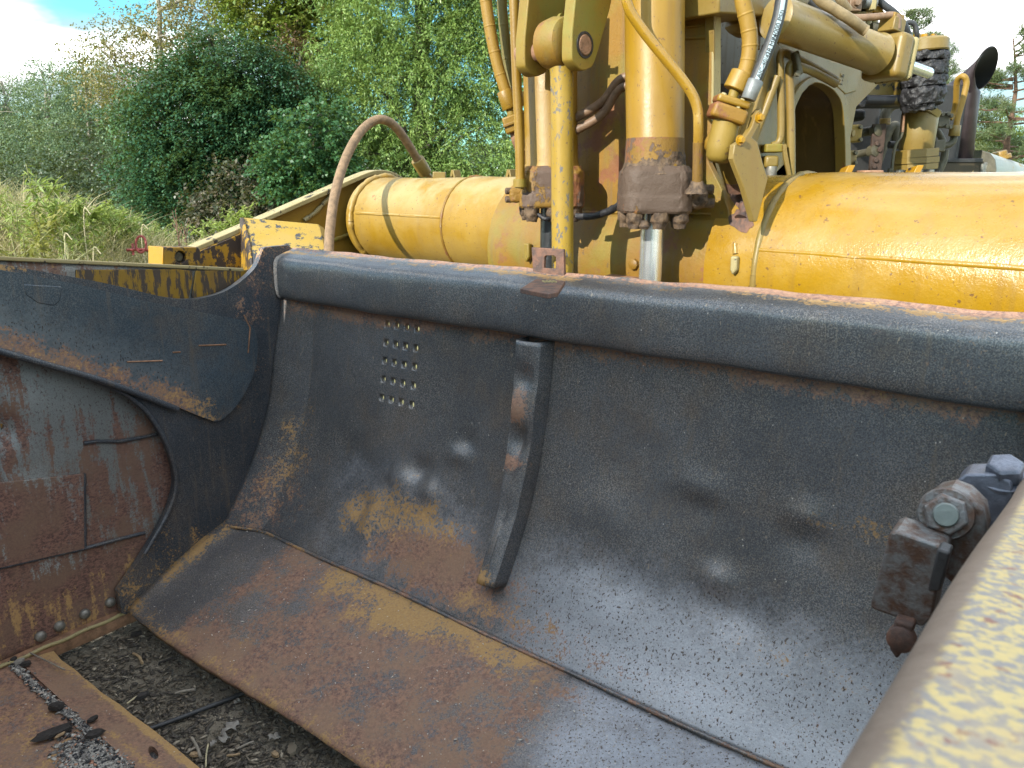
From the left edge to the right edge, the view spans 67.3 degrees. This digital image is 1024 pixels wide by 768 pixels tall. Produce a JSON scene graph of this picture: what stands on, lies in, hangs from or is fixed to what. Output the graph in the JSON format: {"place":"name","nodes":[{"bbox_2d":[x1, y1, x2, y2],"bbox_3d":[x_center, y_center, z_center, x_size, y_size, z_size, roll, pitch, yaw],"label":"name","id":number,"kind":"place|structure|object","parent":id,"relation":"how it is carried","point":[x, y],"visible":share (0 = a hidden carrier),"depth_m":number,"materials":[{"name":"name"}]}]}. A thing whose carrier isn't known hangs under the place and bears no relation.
{"place":"outdoors","nodes":[
{"label":"outdoors","id":0,"kind":"place"},
{"bbox_2d":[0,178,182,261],"bbox_3d":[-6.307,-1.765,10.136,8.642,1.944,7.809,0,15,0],"label":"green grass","id":1,"kind":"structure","parent":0,"point":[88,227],"depth_m":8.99,"materials":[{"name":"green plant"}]},
{"bbox_2d":[0,175,210,262],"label":"dry grass","id":2,"kind":"structure","parent":0,"point":[127,257],"depth_m":8.54,"materials":[{"name":"beige plant"}]},
{"bbox_2d":[0,184,418,767],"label":"ground","id":3,"kind":"structure","parent":0,"point":[190,681],"depth_m":2.93,"materials":[{"name":"grey gravel"}]},
{"bbox_2d":[0,97,23,192],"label":"ash tree","id":4,"kind":"object","parent":3,"relation":"on","point":[1,127],"visible":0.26,"depth_m":32.84,"materials":[{"name":"green plant"}]},
{"bbox_2d":[0,187,38,256],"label":"tall weed","id":5,"kind":"object","parent":3,"relation":"on","point":[3,204],"visible":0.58,"depth_m":7.47,"materials":[{"name":"green plant"}]},
{"bbox_2d":[0,197,43,256],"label":"tall weed","id":6,"kind":"object","parent":3,"relation":"on","point":[14,217],"visible":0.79,"depth_m":6.88,"materials":[{"name":"green plant"}]},
{"bbox_2d":[0,229,55,257],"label":"tall weed","id":7,"kind":"object","parent":3,"relation":"on","point":[30,251],"visible":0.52,"depth_m":6.51,"materials":[{"name":"green plant"}]},
{"bbox_2d":[0,65,60,202],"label":"ash tree","id":8,"kind":"object","parent":3,"relation":"on","point":[2,90],"visible":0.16,"depth_m":33.80,"materials":[{"name":"green plant"}]},
{"bbox_2d":[19,163,54,257],"bbox_3d":[-4.362,-1.224,7.169,0.379,1.626,0.349,10,18,34],"label":"tall weed","id":9,"kind":"object","parent":3,"relation":"on","point":[33,192],"visible":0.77,"depth_m":7.00,"materials":[{"name":"green plant"}]},
{"bbox_2d":[24,205,70,258],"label":"tall weed","id":10,"kind":"object","parent":3,"relation":"on","point":[47,225],"visible":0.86,"depth_m":6.86,"materials":[{"name":"green plant"}]},
{"bbox_2d":[0,53,102,203],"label":"ash tree","id":11,"kind":"object","parent":3,"relation":"on","point":[30,83],"visible":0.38,"depth_m":30.55,"materials":[{"name":"green plant"}]},
{"bbox_2d":[35,176,70,257],"bbox_3d":[-4.309,-1.232,7.322,0.331,1.460,0.415,-8,17,-27],"label":"tall weed","id":12,"kind":"object","parent":3,"relation":"on","point":[54,205],"visible":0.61,"depth_m":7.20,"materials":[{"name":"green plant"}]},
{"bbox_2d":[0,138,108,209],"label":"woodland shrub","id":13,"kind":"object","parent":3,"relation":"on","point":[8,171],"visible":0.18,"depth_m":25.55,"materials":[{"name":"green plant"}]},
{"bbox_2d":[32,207,87,258],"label":"tall weed","id":14,"kind":"object","parent":3,"relation":"on","point":[69,231],"visible":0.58,"depth_m":7.22,"materials":[{"name":"green plant"}]},
{"bbox_2d":[45,187,91,259],"bbox_3d":[-4.376,-1.350,7.664,0.463,1.222,0.398,0,15,0],"label":"tall weed","id":15,"kind":"object","parent":3,"relation":"on","point":[74,207],"visible":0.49,"depth_m":7.61,"materials":[{"name":"green plant"}]},
{"bbox_2d":[64,233,72,258],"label":"straw stalk","id":16,"kind":"object","parent":3,"relation":"on","point":[64,244],"visible":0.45,"depth_m":6.70,"materials":[{"name":"beige plant"}]},
{"bbox_2d":[51,201,89,249],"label":"tall weed","id":17,"kind":"object","parent":3,"relation":"on","point":[64,224],"visible":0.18,"depth_m":7.78,"materials":[{"name":"green plant"}]},
{"bbox_2d":[45,230,97,259],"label":"tall weed","id":18,"kind":"object","parent":3,"relation":"on","point":[67,249],"visible":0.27,"depth_m":6.46,"materials":[{"name":"green plant"}]},
{"bbox_2d":[20,42,131,205],"bbox_3d":[-16.154,-9.539,29.584,4.870,6.951,3.773,0,15,0],"label":"ash tree","id":19,"kind":"object","parent":3,"relation":"on","point":[70,118],"visible":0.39,"depth_m":28.74,"materials":[{"name":"green plant"}]},
{"bbox_2d":[49,220,103,259],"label":"tall weed","id":20,"kind":"object","parent":3,"relation":"on","point":[82,243],"visible":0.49,"depth_m":7.55,"materials":[{"name":"green plant"}]},
{"bbox_2d":[41,194,113,259],"bbox_3d":[-4.367,-1.399,7.899,0.567,1.089,0.612,11,19,36],"label":"tall weed","id":21,"kind":"object","parent":3,"relation":"on","point":[96,212],"visible":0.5,"depth_m":7.87,"materials":[{"name":"green plant"}]},
{"bbox_2d":[24,118,145,215],"bbox_3d":[-12.232,-6.082,23.124,4.696,3.611,3.518,0,15,0],"label":"woodland shrub","id":22,"kind":"object","parent":3,"relation":"on","point":[54,166],"visible":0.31,"depth_m":22.55,"materials":[{"name":"green plant"}]},
{"bbox_2d":[83,208,90,260],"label":"straw stalk","id":23,"kind":"object","parent":3,"relation":"on","point":[84,229],"visible":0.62,"depth_m":7.26,"materials":[{"name":"beige plant"}]},
{"bbox_2d":[66,228,121,260],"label":"tall weed","id":24,"kind":"object","parent":3,"relation":"on","point":[104,248],"visible":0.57,"depth_m":7.94,"materials":[{"name":"green plant"}]},
{"bbox_2d":[83,216,105,258],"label":"tall weed","id":25,"kind":"object","parent":3,"relation":"on","point":[101,233],"visible":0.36,"depth_m":8.26,"materials":[{"name":"green plant"}]},
{"bbox_2d":[73,202,133,250],"bbox_3d":[-4.676,-1.719,8.841,0.696,0.774,0.674,0,15,0],"label":"tall weed","id":26,"kind":"object","parent":3,"relation":"on","point":[113,227],"visible":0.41,"depth_m":8.78,"materials":[{"name":"green plant"}]},
{"bbox_2d":[87,223,134,260],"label":"tall weed","id":27,"kind":"object","parent":3,"relation":"on","point":[120,241],"visible":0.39,"depth_m":8.69,"materials":[{"name":"green plant"}]},
{"bbox_2d":[96,206,147,247],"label":"tall weed","id":28,"kind":"object","parent":3,"relation":"on","point":[133,225],"visible":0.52,"depth_m":9.02,"materials":[{"name":"green plant"}]},
{"bbox_2d":[126,235,147,255],"bbox_3d":[-3.994,-1.480,8.209,0.233,0.218,0.083,2,15,6],"label":"red metal frame","id":29,"kind":"object","parent":3,"relation":"on","point":[139,250],"visible":0.97,"depth_m":8.19,"materials":[{"name":"paint"}]},
{"bbox_2d":[134,691,148,699],"bbox_3d":[-1.397,1.174,2.901,0.030,0.017,0.056,10,18,33],"label":"earth chip","id":30,"kind":"object","parent":3,"relation":"on","point":[141,695],"visible":1,"depth_m":2.90,"materials":[{"name":"brown soil"}]},
{"bbox_2d":[141,224,147,262],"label":"straw stalk","id":31,"kind":"object","parent":3,"relation":"on","point":[141,239],"visible":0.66,"depth_m":8.47,"materials":[{"name":"beige plant"}]},
{"bbox_2d":[74,156,216,236],"bbox_3d":[-9.451,-4.944,20.489,3.984,3.053,3.262,-5,16,-20],"label":"woodland shrub","id":32,"kind":"object","parent":3,"relation":"on","point":[103,198],"visible":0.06,"depth_m":19.74,"materials":[{"name":"green plant"}]},
{"bbox_2d":[134,219,179,245],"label":"tall weed","id":33,"kind":"object","parent":3,"relation":"on","point":[155,228],"visible":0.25,"depth_m":10.35,"materials":[{"name":"green plant"}]},
{"bbox_2d":[49,0,271,233],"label":"elm tree","id":34,"kind":"object","parent":3,"relation":"on","point":[161,36],"visible":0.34,"depth_m":23.64,"materials":[{"name":"green plant"}]},
{"bbox_2d":[145,224,182,244],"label":"tall weed","id":35,"kind":"object","parent":3,"relation":"on","point":[172,232],"visible":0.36,"depth_m":10.32,"materials":[{"name":"green plant"}]},
{"bbox_2d":[158,657,172,663],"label":"twig","id":36,"kind":"object","parent":3,"relation":"on","point":[165,660],"visible":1,"depth_m":3.11,"materials":[{"name":"brown wood"}]},
{"bbox_2d":[172,209,182,245],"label":"dead stalk","id":37,"kind":"object","parent":3,"relation":"on","point":[179,243],"visible":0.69,"depth_m":8.36,"materials":[{"name":"beige plant"}]},
{"bbox_2d":[177,218,189,245],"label":"dead stalk","id":38,"kind":"object","parent":3,"relation":"on","point":[185,239],"visible":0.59,"depth_m":8.87,"materials":[{"name":"beige plant"}]},
{"bbox_2d":[149,692,244,729],"bbox_3d":[-1.124,1.192,2.840,0.447,0.019,0.026,-11,18,-35],"label":"black rod","id":39,"kind":"object","parent":3,"relation":"on","point":[195,711],"visible":0.76,"depth_m":2.81,"materials":[{"name":"metal"}]},
{"bbox_2d":[177,219,233,245],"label":"tall weed","id":40,"kind":"object","parent":3,"relation":"on","point":[201,231],"visible":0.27,"depth_m":11.37,"materials":[{"name":"green plant"}]},
{"bbox_2d":[79,13,333,244],"bbox_3d":[-6.624,-5.239,17.213,5.725,5.650,4.279,0,15,0],"label":"hornbeam tree","id":41,"kind":"object","parent":3,"relation":"on","point":[229,115],"visible":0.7,"depth_m":16.22,"materials":[{"name":"green plant"}]},
{"bbox_2d":[58,621,360,767],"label":"ground litter","id":42,"kind":"object","parent":3,"relation":"on","point":[215,755],"visible":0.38,"depth_m":2.82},
{"bbox_2d":[131,630,142,636],"bbox_3d":[-1.609,1.068,3.296,0.050,0.017,0.027,-5,16,-18],"label":"earth chip","id":43,"kind":"object","parent":42,"relation":"on","point":[135,633],"visible":1,"depth_m":3.29,"materials":[{"name":"brown soil"}]},
{"bbox_2d":[132,652,143,664],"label":"twig","id":44,"kind":"object","parent":42,"relation":"on","point":[139,657],"visible":1,"depth_m":3.12,"materials":[{"name":"beige wood"}]},
{"bbox_2d":[175,688,195,694],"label":"twig","id":45,"kind":"object","parent":42,"relation":"on","point":[185,690],"visible":1,"depth_m":2.92,"materials":[{"name":"grey wood"}]},
{"bbox_2d":[189,751,197,757],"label":"earth chip","id":46,"kind":"object","parent":42,"relation":"on","point":[194,754],"visible":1,"depth_m":2.60,"materials":[{"name":"beige wood"}]},
{"bbox_2d":[190,737,201,758],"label":"twig","id":47,"kind":"object","parent":42,"relation":"on","point":[197,747],"visible":1,"depth_m":2.63,"materials":[{"name":"brown wood"}]},
{"bbox_2d":[205,743,208,767],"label":"twig","id":48,"kind":"object","parent":42,"relation":"on","point":[206,755],"visible":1,"depth_m":2.59,"materials":[{"name":"wood"}]},
{"bbox_2d":[210,740,216,746],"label":"dry leaf","id":49,"kind":"object","parent":42,"relation":"on","point":[213,742],"visible":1,"depth_m":2.64,"materials":[{"name":"grey plant"}]},
{"bbox_2d":[218,729,230,742],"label":"dry leaf","id":50,"kind":"object","parent":42,"relation":"on","point":[223,738],"visible":1,"depth_m":2.67,"materials":[{"name":"grey plant"}]},
{"bbox_2d":[220,720,238,734],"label":"dry leaf","id":51,"kind":"object","parent":42,"relation":"on","point":[232,725],"visible":1,"depth_m":2.73,"materials":[{"name":"grey plant"}]},
{"bbox_2d":[236,741,253,749],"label":"twig","id":52,"kind":"object","parent":42,"relation":"on","point":[245,744],"visible":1,"depth_m":2.65,"materials":[{"name":"brown wood"}]},
{"bbox_2d":[271,750,278,757],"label":"earth chip","id":53,"kind":"object","parent":42,"relation":"on","point":[275,753],"visible":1,"depth_m":2.60,"materials":[{"name":"beige wood"}]},
{"bbox_2d":[201,201,257,231],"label":"tall weed","id":54,"kind":"object","parent":3,"relation":"on","point":[231,222],"visible":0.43,"depth_m":12.68,"materials":[{"name":"green plant"}]},
{"bbox_2d":[227,753,239,756],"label":"twig","id":55,"kind":"object","parent":3,"relation":"on","point":[232,755],"visible":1,"depth_m":2.60,"materials":[{"name":"beige wood"}]},
{"bbox_2d":[219,205,252,225],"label":"tall weed","id":56,"kind":"object","parent":3,"relation":"on","point":[246,213],"visible":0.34,"depth_m":13.11,"materials":[{"name":"green plant"}]},
{"bbox_2d":[170,150,304,242],"bbox_3d":[-5.343,-3.592,16.061,3.525,2.505,2.767,0,15,0],"label":"woodland shrub","id":57,"kind":"object","parent":3,"relation":"on","point":[197,204],"visible":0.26,"depth_m":15.59,"materials":[{"name":"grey plant"}]},
{"bbox_2d":[0,102,514,213],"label":"distant wood","id":58,"kind":"object","parent":3,"relation":"on","point":[348,139],"visible":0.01,"depth_m":40.95,"materials":[{"name":"green plant"}]},
{"bbox_2d":[268,732,280,740],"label":"dry leaf","id":59,"kind":"object","parent":3,"relation":"on","point":[275,735],"visible":1,"depth_m":2.68,"materials":[{"name":"grey plant"}]},
{"bbox_2d":[286,741,296,756],"bbox_3d":[-0.752,1.246,2.626,0.038,0.020,0.059,0,15,0],"label":"earth chip","id":60,"kind":"object","parent":3,"relation":"on","point":[291,751],"visible":1,"depth_m":2.62,"materials":[{"name":"grey stone"}]},
{"bbox_2d":[200,0,391,118],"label":"red oak","id":61,"kind":"object","parent":3,"relation":"on","point":[287,11],"visible":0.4,"depth_m":20.43,"materials":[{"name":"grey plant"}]},
{"bbox_2d":[242,91,370,206],"bbox_3d":[-3.997,-3.900,15.021,2.620,3.488,2.004,0,15,0],"label":"sweetgum sapling","id":62,"kind":"object","parent":3,"relation":"on","point":[306,167],"visible":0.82,"depth_m":14.54,"materials":[{"name":"green plant"}]},
{"bbox_2d":[279,0,523,177],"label":"willow oak","id":63,"kind":"object","parent":3,"relation":"on","point":[420,81],"visible":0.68,"depth_m":17.46,"materials":[{"name":"green plant"}]},
{"bbox_2d":[0,246,1023,767],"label":"scraper bowl","id":64,"kind":"object","parent":3,"relation":"on","point":[84,478],"visible":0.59,"depth_m":2.91,"materials":[{"name":"metal"}]},
{"bbox_2d":[29,652,65,669],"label":"twig","id":65,"kind":"object","parent":64,"relation":"on","point":[47,661],"visible":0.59,"depth_m":2.98,"materials":[{"name":"grey wood"}]},
{"bbox_2d":[29,722,73,741],"bbox_3d":[-1.552,1.172,2.590,0.129,0.019,0.042,-10,18,-32],"label":"bark chip","id":66,"kind":"object","parent":64,"relation":"on","point":[52,732],"visible":1,"depth_m":2.58,"materials":[{"name":"brown wood"}]},
{"bbox_2d":[8,663,134,767],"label":"gravel","id":67,"kind":"structure","parent":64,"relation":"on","point":[80,747],"depth_m":2.56,"materials":[{"name":"grey gravel"}]},
{"bbox_2d":[13,658,24,664],"bbox_3d":[-1.907,1.072,2.975,0.024,0.015,0.038,4,15,13],"label":"pale stone","id":68,"kind":"object","parent":67,"relation":"on","point":[18,661],"visible":1,"depth_m":2.97,"materials":[{"name":"grey stone"}]},
{"bbox_2d":[21,660,31,666],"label":"bark chip","id":69,"kind":"object","parent":67,"relation":"on","point":[26,663],"visible":1,"depth_m":2.96,"materials":[{"name":"black wood"}]},
{"bbox_2d":[48,702,64,710],"bbox_3d":[-1.612,1.137,2.720,0.055,0.021,0.035,0,15,0],"label":"bark chip","id":70,"kind":"object","parent":67,"relation":"on","point":[55,706],"visible":1,"depth_m":2.71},
{"bbox_2d":[54,731,64,738],"bbox_3d":[-1.519,1.178,2.582,0.016,0.005,0.038,8,17,27],"label":"bark chip","id":71,"kind":"object","parent":67,"relation":"on","point":[60,734],"visible":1,"depth_m":2.58,"materials":[{"name":"beige wood"}]},
{"bbox_2d":[87,715,97,722],"bbox_3d":[-1.452,1.158,2.661,0.022,0.011,0.038,8,17,27],"label":"bark chip","id":72,"kind":"object","parent":67,"relation":"on","point":[91,719],"visible":1,"depth_m":2.65,"materials":[{"name":"brown wood"}]},
{"bbox_2d":[84,728,105,738],"bbox_3d":[-1.405,1.175,2.591,0.059,0.014,0.042,0,15,0],"label":"bark chip","id":73,"kind":"object","parent":67,"relation":"on","point":[94,733],"visible":1,"depth_m":2.58,"materials":[{"name":"brown wood"}]},
{"bbox_2d":[0,245,1023,767],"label":"scraper apron","id":74,"kind":"object","parent":64,"relation":"attached to","point":[602,503],"visible":0.97,"depth_m":2.63,"materials":[{"name":"metal"}]},
{"bbox_2d":[188,0,1023,311],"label":"draft frame","id":75,"kind":"object","parent":64,"relation":"on","point":[684,140],"visible":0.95,"depth_m":2.73,"materials":[{"name":"yellow paint"}]},
{"bbox_2d":[871,454,1023,657],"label":"hinge clamp","id":76,"kind":"object","parent":64,"relation":"attached to","point":[931,549],"visible":0.94,"depth_m":1.05,"materials":[{"name":"metal"}]},
{"bbox_2d":[898,3,955,83],"bbox_3d":[16.592,-11.275,32.510,5.229,8.753,3.972,-9,17,-29],"label":"pine tree","id":77,"kind":"object","parent":3,"relation":"on","point":[927,13],"visible":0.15,"depth_m":30.85,"materials":[{"name":"green plant"}]},
{"bbox_2d":[850,34,1023,171],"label":"scraper tractor","id":78,"kind":"object","parent":3,"relation":"on","point":[930,124],"visible":0.55,"depth_m":4.15,"materials":[{"name":"yellow paint"}]},
{"bbox_2d":[946,38,963,83],"bbox_3d":[21.110,-12.500,37.715,4.637,8.427,4.215,0,15,0],"label":"pine tree","id":79,"kind":"object","parent":3,"relation":"on","point":[954,69],"visible":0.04,"depth_m":36.82,"materials":[{"name":"green plant"}]},
{"bbox_2d":[963,23,1023,163],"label":"pine tree","id":80,"kind":"object","parent":3,"relation":"on","point":[998,132],"visible":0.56,"depth_m":24.35,"materials":[{"name":"green plant"}]},
{"bbox_2d":[975,97,1023,163],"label":"birch tree","id":81,"kind":"object","parent":3,"relation":"on","point":[1020,131],"visible":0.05,"depth_m":27.98,"materials":[{"name":"green plant"}]},
{"bbox_2d":[267,17,360,109],"bbox_3d":[-5.281,-6.427,20.216,2.312,5.777,2.537,11,19,36],"label":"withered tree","id":82,"kind":"object","parent":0,"point":[295,41],"visible":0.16,"depth_m":19.25,"materials":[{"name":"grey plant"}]},
{"bbox_2d":[19,531,701,767],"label":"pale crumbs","id":83,"kind":"object","parent":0,"point":[420,687],"visible":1,"depth_m":2.53,"materials":[{"name":"beige"}]},
{"bbox_2d":[0,0,1023,182],"label":"sky","id":84,"kind":"structure","parent":0,"point":[27,27],"materials":[{"name":"white"}]}
]}

